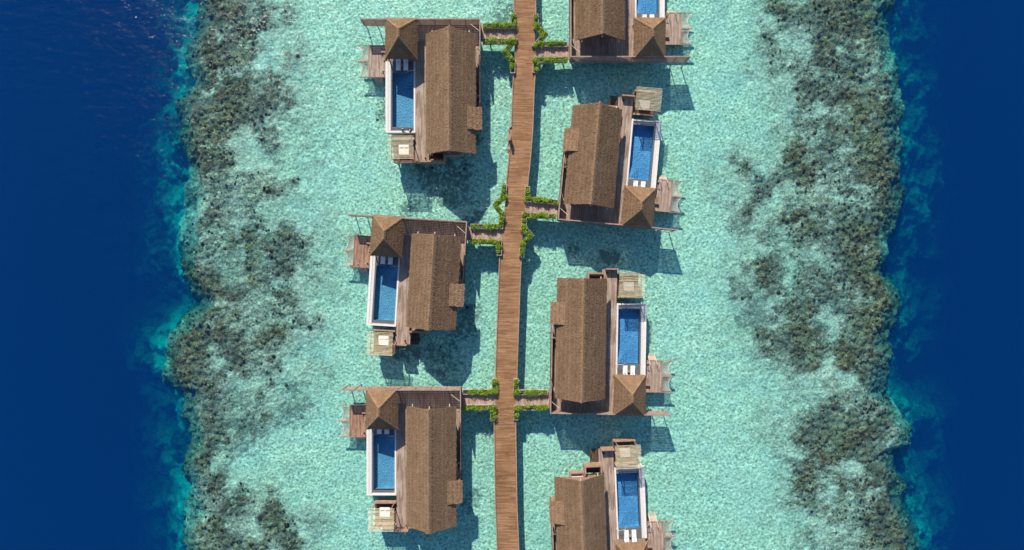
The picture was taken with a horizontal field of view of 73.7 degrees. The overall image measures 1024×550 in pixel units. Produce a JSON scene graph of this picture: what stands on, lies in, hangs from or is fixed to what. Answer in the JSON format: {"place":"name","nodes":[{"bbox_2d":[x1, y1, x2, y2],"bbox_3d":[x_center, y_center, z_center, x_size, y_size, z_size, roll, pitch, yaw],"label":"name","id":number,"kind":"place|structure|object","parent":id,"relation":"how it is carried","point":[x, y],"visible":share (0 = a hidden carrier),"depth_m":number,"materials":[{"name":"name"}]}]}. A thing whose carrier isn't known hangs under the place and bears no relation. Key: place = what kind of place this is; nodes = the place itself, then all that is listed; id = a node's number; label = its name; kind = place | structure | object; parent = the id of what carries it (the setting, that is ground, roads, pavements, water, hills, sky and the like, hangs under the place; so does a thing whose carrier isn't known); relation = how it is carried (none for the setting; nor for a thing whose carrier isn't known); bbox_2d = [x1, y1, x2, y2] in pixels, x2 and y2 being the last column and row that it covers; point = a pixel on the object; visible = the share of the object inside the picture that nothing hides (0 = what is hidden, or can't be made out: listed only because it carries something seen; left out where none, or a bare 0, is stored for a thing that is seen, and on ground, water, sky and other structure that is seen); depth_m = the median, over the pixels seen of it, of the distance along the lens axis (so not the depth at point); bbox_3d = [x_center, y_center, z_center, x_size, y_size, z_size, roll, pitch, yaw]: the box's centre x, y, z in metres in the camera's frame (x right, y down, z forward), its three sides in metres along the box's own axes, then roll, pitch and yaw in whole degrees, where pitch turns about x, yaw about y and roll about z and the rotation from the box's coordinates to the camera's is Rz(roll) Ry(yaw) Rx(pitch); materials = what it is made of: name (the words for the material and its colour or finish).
{"place":"outdoors","nodes":[
{"label":"outdoors","id":0,"kind":"place"},
{"bbox_2d":[0,0,1023,549],"bbox_3d":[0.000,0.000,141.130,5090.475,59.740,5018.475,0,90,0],"label":"seabed","id":1,"kind":"structure","parent":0,"point":[98,200],"depth_m":112.01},
{"bbox_2d":[154,0,925,549],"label":"coral reef","id":2,"kind":"object","parent":1,"relation":"on","point":[824,174],"visible":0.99,"depth_m":111.72},
{"bbox_3d":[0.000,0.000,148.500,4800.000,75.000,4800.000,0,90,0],"label":"water","id":3,"kind":"structure","parent":0,"visible":0},
{"bbox_2d":[339,405,365,440],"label":"sun deck","id":4,"kind":"structure","parent":3,"relation":"on","point":[356,414],"depth_m":110.05,"materials":[{"name":"brown wood"}]},
{"bbox_2d":[343,234,370,273],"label":"sun deck","id":5,"kind":"structure","parent":3,"relation":"on","point":[360,259],"depth_m":110.05,"materials":[{"name":"brown wood"}]},
{"bbox_2d":[357,45,386,85],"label":"sun deck","id":6,"kind":"structure","parent":3,"relation":"on","point":[376,60],"depth_m":110.05,"materials":[{"name":"brown wood"}]},
{"bbox_2d":[366,429,395,494],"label":"swimming pool","id":7,"kind":"structure","parent":3,"relation":"on","point":[380,464],"depth_m":110.25,"materials":[{"name":"blue liquid"}]},
{"bbox_2d":[366,329,395,355],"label":"bamboo pergola","id":8,"kind":"object","parent":3,"relation":"on","point":[389,349],"visible":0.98,"depth_m":108.64,"materials":[{"name":"brown wood"}]},
{"bbox_2d":[378,335,389,345],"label":"daybed","id":9,"kind":"object","parent":8,"relation":"on","point":[383,339],"visible":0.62,"depth_m":109.18,"materials":[{"name":"white fabric"}]},
{"bbox_2d":[365,387,398,429],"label":"thatched pavilion","id":10,"kind":"structure","parent":3,"relation":"on","point":[381,409],"depth_m":106.07,"materials":[{"name":"plant"}]},
{"bbox_2d":[368,499,395,531],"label":"bamboo pergola","id":11,"kind":"object","parent":3,"relation":"on","point":[385,522],"visible":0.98,"depth_m":108.71,"materials":[{"name":"brown wood"}]},
{"bbox_2d":[380,506,390,516],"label":"daybed","id":12,"kind":"object","parent":11,"relation":"on","point":[385,508],"visible":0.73,"depth_m":109.18,"materials":[{"name":"white fabric"}]},
{"bbox_2d":[366,256,399,326],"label":"swimming pool","id":13,"kind":"structure","parent":3,"relation":"on","point":[383,286],"depth_m":110.25,"materials":[{"name":"blue liquid"}]},
{"bbox_2d":[380,256,384,263],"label":"sun lounger","id":14,"kind":"object","parent":13,"relation":"on","point":[382,261],"visible":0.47,"depth_m":108.82,"materials":[{"name":"white fabric"}]},
{"bbox_2d":[388,257,392,264],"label":"sun lounger","id":15,"kind":"object","parent":13,"relation":"on","point":[390,260],"visible":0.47,"depth_m":108.82,"materials":[{"name":"white fabric"}]},
{"bbox_2d":[369,214,405,257],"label":"thatched pavilion","id":16,"kind":"structure","parent":3,"relation":"on","point":[387,236],"depth_m":106.08,"materials":[{"name":"plant"}]},
{"bbox_2d":[385,61,414,133],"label":"swimming pool","id":17,"kind":"structure","parent":3,"relation":"on","point":[399,100],"depth_m":110.05,"materials":[{"name":"blue liquid"}]},
{"bbox_2d":[396,59,400,69],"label":"sun lounger","id":18,"kind":"object","parent":17,"relation":"on","point":[398,66],"visible":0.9,"depth_m":108.82,"materials":[{"name":"white fabric"}]},
{"bbox_2d":[403,59,407,69],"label":"sun lounger","id":19,"kind":"object","parent":17,"relation":"on","point":[405,65],"visible":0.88,"depth_m":108.82,"materials":[{"name":"white fabric"}]},
{"bbox_2d":[340,384,461,422],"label":"privacy fence","id":20,"kind":"object","parent":3,"relation":"on","point":[346,388],"visible":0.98,"depth_m":106.67,"materials":[{"name":"brown wood"}]},
{"bbox_2d":[387,135,415,163],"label":"bamboo pergola","id":21,"kind":"object","parent":3,"relation":"on","point":[403,158],"visible":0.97,"depth_m":106.26,"materials":[{"name":"brown wood"}]},
{"bbox_2d":[399,145,409,152],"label":"daybed","id":22,"kind":"object","parent":21,"relation":"on","point":[404,151],"visible":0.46,"depth_m":109.18,"materials":[{"name":"white fabric"}]},
{"bbox_2d":[385,17,418,60],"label":"thatched pavilion","id":23,"kind":"structure","parent":3,"relation":"on","point":[401,38],"depth_m":106.06,"materials":[{"name":"plant"}]},
{"bbox_2d":[346,214,467,254],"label":"privacy fence","id":24,"kind":"object","parent":3,"relation":"on","point":[371,216],"visible":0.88,"depth_m":106.67,"materials":[{"name":"brown wood"}]},
{"bbox_2d":[368,386,462,534],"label":"water villa","id":25,"kind":"object","parent":3,"relation":"on","point":[429,492],"visible":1,"depth_m":105.51,"materials":[{"name":"brown wood"}]},
{"bbox_2d":[359,18,480,55],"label":"privacy fence","id":26,"kind":"object","parent":3,"relation":"on","point":[366,22],"visible":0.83,"depth_m":107.72,"materials":[{"name":"brown wood"}]},
{"bbox_2d":[393,219,467,345],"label":"water villa","id":27,"kind":"object","parent":3,"relation":"on","point":[431,290],"visible":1,"depth_m":105.60,"materials":[{"name":"brown plant"}]},
{"bbox_2d":[387,25,482,163],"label":"water villa","id":28,"kind":"object","parent":3,"relation":"on","point":[448,116],"visible":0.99,"depth_m":105.42,"materials":[{"name":"brown wood"}]},
{"bbox_2d":[462,391,495,408],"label":"access bridge","id":29,"kind":"structure","parent":3,"relation":"on","point":[478,399],"depth_m":109.20,"materials":[{"name":"brown wood"}]},
{"bbox_2d":[467,227,502,239],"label":"access bridge","id":30,"kind":"structure","parent":3,"relation":"on","point":[483,233],"depth_m":109.20,"materials":[{"name":"brown wood"}]},
{"bbox_2d":[481,24,514,41],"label":"access bridge","id":31,"kind":"structure","parent":3,"relation":"on","point":[503,33],"depth_m":109.20,"materials":[{"name":"brown wood"}]},
{"bbox_2d":[494,0,535,549],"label":"boardwalk","id":32,"kind":"structure","parent":3,"relation":"on","point":[520,131],"depth_m":109.20,"materials":[{"name":"brown wood"}]},
{"bbox_2d":[462,403,496,421],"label":"hedge planter","id":33,"kind":"object","parent":32,"relation":"on","point":[491,408],"visible":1,"depth_m":108.63,"materials":[{"name":"plant"}]},
{"bbox_2d":[463,377,498,395],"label":"hedge planter","id":34,"kind":"object","parent":32,"relation":"on","point":[493,390],"visible":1,"depth_m":108.63,"materials":[{"name":"plant"}]},
{"bbox_2d":[469,236,502,255],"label":"hedge planter","id":35,"kind":"object","parent":32,"relation":"on","point":[493,242],"visible":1,"depth_m":108.61,"materials":[{"name":"plant"}]},
{"bbox_2d":[471,183,507,230],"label":"hedge planter","id":36,"kind":"object","parent":32,"relation":"on","point":[498,209],"visible":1,"depth_m":108.61,"materials":[{"name":"plant"}]},
{"bbox_2d":[483,36,517,73],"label":"hedge planter","id":37,"kind":"object","parent":32,"relation":"on","point":[510,42],"visible":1,"depth_m":108.64,"materials":[{"name":"plant"}]},
{"bbox_2d":[483,13,517,29],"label":"hedge planter","id":38,"kind":"object","parent":32,"relation":"on","point":[501,25],"visible":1,"depth_m":108.64,"materials":[{"name":"plant"}]},
{"bbox_2d":[512,378,547,396],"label":"hedge planter","id":39,"kind":"object","parent":32,"relation":"on","point":[517,391],"visible":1,"depth_m":108.63,"materials":[{"name":"plant"}]},
{"bbox_2d":[512,403,548,419],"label":"hedge planter","id":40,"kind":"object","parent":32,"relation":"on","point":[521,408],"visible":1,"depth_m":108.62,"materials":[{"name":"plant"}]},
{"bbox_2d":[518,211,556,257],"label":"hedge planter","id":41,"kind":"object","parent":32,"relation":"on","point":[527,231],"visible":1,"depth_m":108.60,"materials":[{"name":"plant"}]},
{"bbox_2d":[523,186,558,205],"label":"hedge planter","id":42,"kind":"object","parent":32,"relation":"on","point":[527,197],"visible":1,"depth_m":108.65,"materials":[{"name":"plant"}]},
{"bbox_2d":[532,14,567,47],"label":"hedge planter","id":43,"kind":"object","parent":32,"relation":"on","point":[540,42],"visible":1,"depth_m":108.64,"materials":[{"name":"plant"}]},
{"bbox_2d":[532,55,567,73],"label":"hedge planter","id":44,"kind":"object","parent":32,"relation":"on","point":[543,59],"visible":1,"depth_m":108.63,"materials":[{"name":"plant"}]},
{"bbox_2d":[516,391,552,408],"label":"access bridge","id":45,"kind":"structure","parent":3,"relation":"on","point":[531,400],"depth_m":109.20,"materials":[{"name":"brown wood"}]},
{"bbox_2d":[525,202,559,216],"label":"access bridge","id":46,"kind":"structure","parent":3,"relation":"on","point":[530,207],"depth_m":109.20,"materials":[{"name":"brown wood"}]},
{"bbox_2d":[535,43,568,59],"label":"access bridge","id":47,"kind":"structure","parent":3,"relation":"on","point":[552,51],"depth_m":109.20,"materials":[{"name":"brown wood"}]},
{"bbox_2d":[549,268,618,410],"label":"water villa","id":48,"kind":"object","parent":3,"relation":"on","point":[583,314],"visible":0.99,"depth_m":105.43,"materials":[{"name":"brown plant"}]},
{"bbox_2d":[548,446,644,549],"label":"water villa","id":49,"kind":"object","parent":3,"relation":"on","point":[582,509],"visible":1,"depth_m":105.66,"materials":[{"name":"brown wood"}]},
{"bbox_2d":[557,94,649,229],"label":"water villa","id":50,"kind":"object","parent":3,"relation":"on","point":[596,140],"visible":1,"depth_m":105.61,"materials":[{"name":"brown wood"}]},
{"bbox_2d":[550,379,670,415],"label":"privacy fence","id":51,"kind":"object","parent":3,"relation":"on","point":[653,413],"visible":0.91,"depth_m":107.41,"materials":[{"name":"brown wood"}]},
{"bbox_2d":[569,0,662,62],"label":"water villa","id":52,"kind":"object","parent":3,"relation":"on","point":[602,28],"visible":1,"depth_m":106.39,"materials":[{"name":"brown wood"}]},
{"bbox_2d":[557,186,677,231],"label":"privacy fence","id":53,"kind":"object","parent":3,"relation":"on","point":[657,228],"visible":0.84,"depth_m":106.67,"materials":[{"name":"brown wood"}]},
{"bbox_2d":[612,438,641,468],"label":"bamboo pergola","id":54,"kind":"object","parent":3,"relation":"on","point":[617,443],"visible":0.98,"depth_m":108.64,"materials":[{"name":"brown wood"}]},
{"bbox_2d":[619,447,629,457],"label":"daybed","id":55,"kind":"object","parent":54,"relation":"on","point":[623,452],"visible":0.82,"depth_m":109.18,"materials":[{"name":"grey fabric"}]},
{"bbox_2d":[612,374,645,416],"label":"thatched pavilion","id":56,"kind":"structure","parent":3,"relation":"on","point":[629,394],"depth_m":106.07,"materials":[{"name":"plant"}]},
{"bbox_2d":[614,464,646,538],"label":"swimming pool","id":57,"kind":"structure","parent":3,"relation":"on","point":[630,498],"depth_m":110.05,"materials":[{"name":"blue liquid"}]},
{"bbox_2d":[624,530,628,541],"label":"sun lounger","id":58,"kind":"object","parent":57,"relation":"on","point":[626,533],"visible":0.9,"depth_m":108.82,"materials":[{"name":"white fabric"}]},
{"bbox_2d":[631,530,636,541],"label":"sun lounger","id":59,"kind":"object","parent":57,"relation":"on","point":[634,535],"visible":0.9,"depth_m":108.82,"materials":[{"name":"white fabric"}]},
{"bbox_2d":[615,303,646,374],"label":"swimming pool","id":60,"kind":"structure","parent":3,"relation":"on","point":[630,334],"depth_m":110.11,"materials":[{"name":"blue liquid"}]},
{"bbox_2d":[623,365,627,374],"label":"sun lounger","id":61,"kind":"object","parent":60,"relation":"on","point":[625,368],"visible":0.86,"depth_m":108.82,"materials":[{"name":"white fabric"}]},
{"bbox_2d":[630,366,634,374],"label":"sun lounger","id":62,"kind":"object","parent":60,"relation":"on","point":[632,369],"visible":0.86,"depth_m":108.82,"materials":[{"name":"white fabric"}]},
{"bbox_2d":[570,24,691,67],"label":"privacy fence","id":63,"kind":"object","parent":3,"relation":"on","point":[677,59],"visible":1,"depth_m":107.70,"materials":[{"name":"brown wood"}]},
{"bbox_2d":[617,273,644,297],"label":"bamboo pergola","id":64,"kind":"object","parent":3,"relation":"on","point":[621,279],"visible":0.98,"depth_m":106.26,"materials":[{"name":"brown wood"}]},
{"bbox_2d":[623,282,633,291],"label":"daybed","id":65,"kind":"object","parent":64,"relation":"on","point":[627,287],"visible":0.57,"depth_m":109.18,"materials":[{"name":"grey fabric"}]},
{"bbox_2d":[614,539,647,549],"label":"thatched pavilion","id":66,"kind":"structure","parent":3,"relation":"on","point":[636,545],"depth_m":106.63,"materials":[{"name":"plant"}]},
{"bbox_2d":[619,185,656,229],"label":"thatched pavilion","id":67,"kind":"structure","parent":3,"relation":"on","point":[638,206],"depth_m":106.07,"materials":[{"name":"plant"}]},
{"bbox_2d":[626,119,661,187],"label":"swimming pool","id":68,"kind":"structure","parent":3,"relation":"on","point":[643,155],"depth_m":110.25,"materials":[{"name":"blue liquid"}]},
{"bbox_2d":[632,87,662,117],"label":"bamboo pergola","id":69,"kind":"object","parent":3,"relation":"on","point":[641,94],"visible":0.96,"depth_m":108.64,"materials":[{"name":"brown wood"}]},
{"bbox_2d":[638,100,649,110],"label":"daybed","id":70,"kind":"object","parent":69,"relation":"on","point":[643,105],"visible":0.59,"depth_m":109.18,"materials":[{"name":"grey fabric"}]},
{"bbox_2d":[632,17,665,59],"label":"thatched pavilion","id":71,"kind":"structure","parent":3,"relation":"on","point":[649,36],"depth_m":106.07,"materials":[{"name":"plant"}]},
{"bbox_2d":[635,0,664,17],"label":"swimming pool","id":72,"kind":"structure","parent":3,"relation":"on","point":[656,8],"depth_m":109.85,"materials":[{"name":"blue liquid"}]},
{"bbox_2d":[645,353,673,392],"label":"sun deck","id":73,"kind":"structure","parent":3,"relation":"on","point":[654,373],"depth_m":110.05,"materials":[{"name":"brown wood"}]},
{"bbox_2d":[646,511,674,549],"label":"sun deck","id":74,"kind":"structure","parent":3,"relation":"on","point":[656,532],"depth_m":110.05,"materials":[{"name":"brown wood"}]},
{"bbox_2d":[654,174,683,212],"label":"sun deck","id":75,"kind":"structure","parent":3,"relation":"on","point":[664,195],"depth_m":110.05,"materials":[{"name":"brown wood"}]},
{"bbox_2d":[665,10,692,45],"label":"sun deck","id":76,"kind":"structure","parent":3,"relation":"on","point":[674,27],"depth_m":110.05,"materials":[{"name":"brown wood"}]}
]}

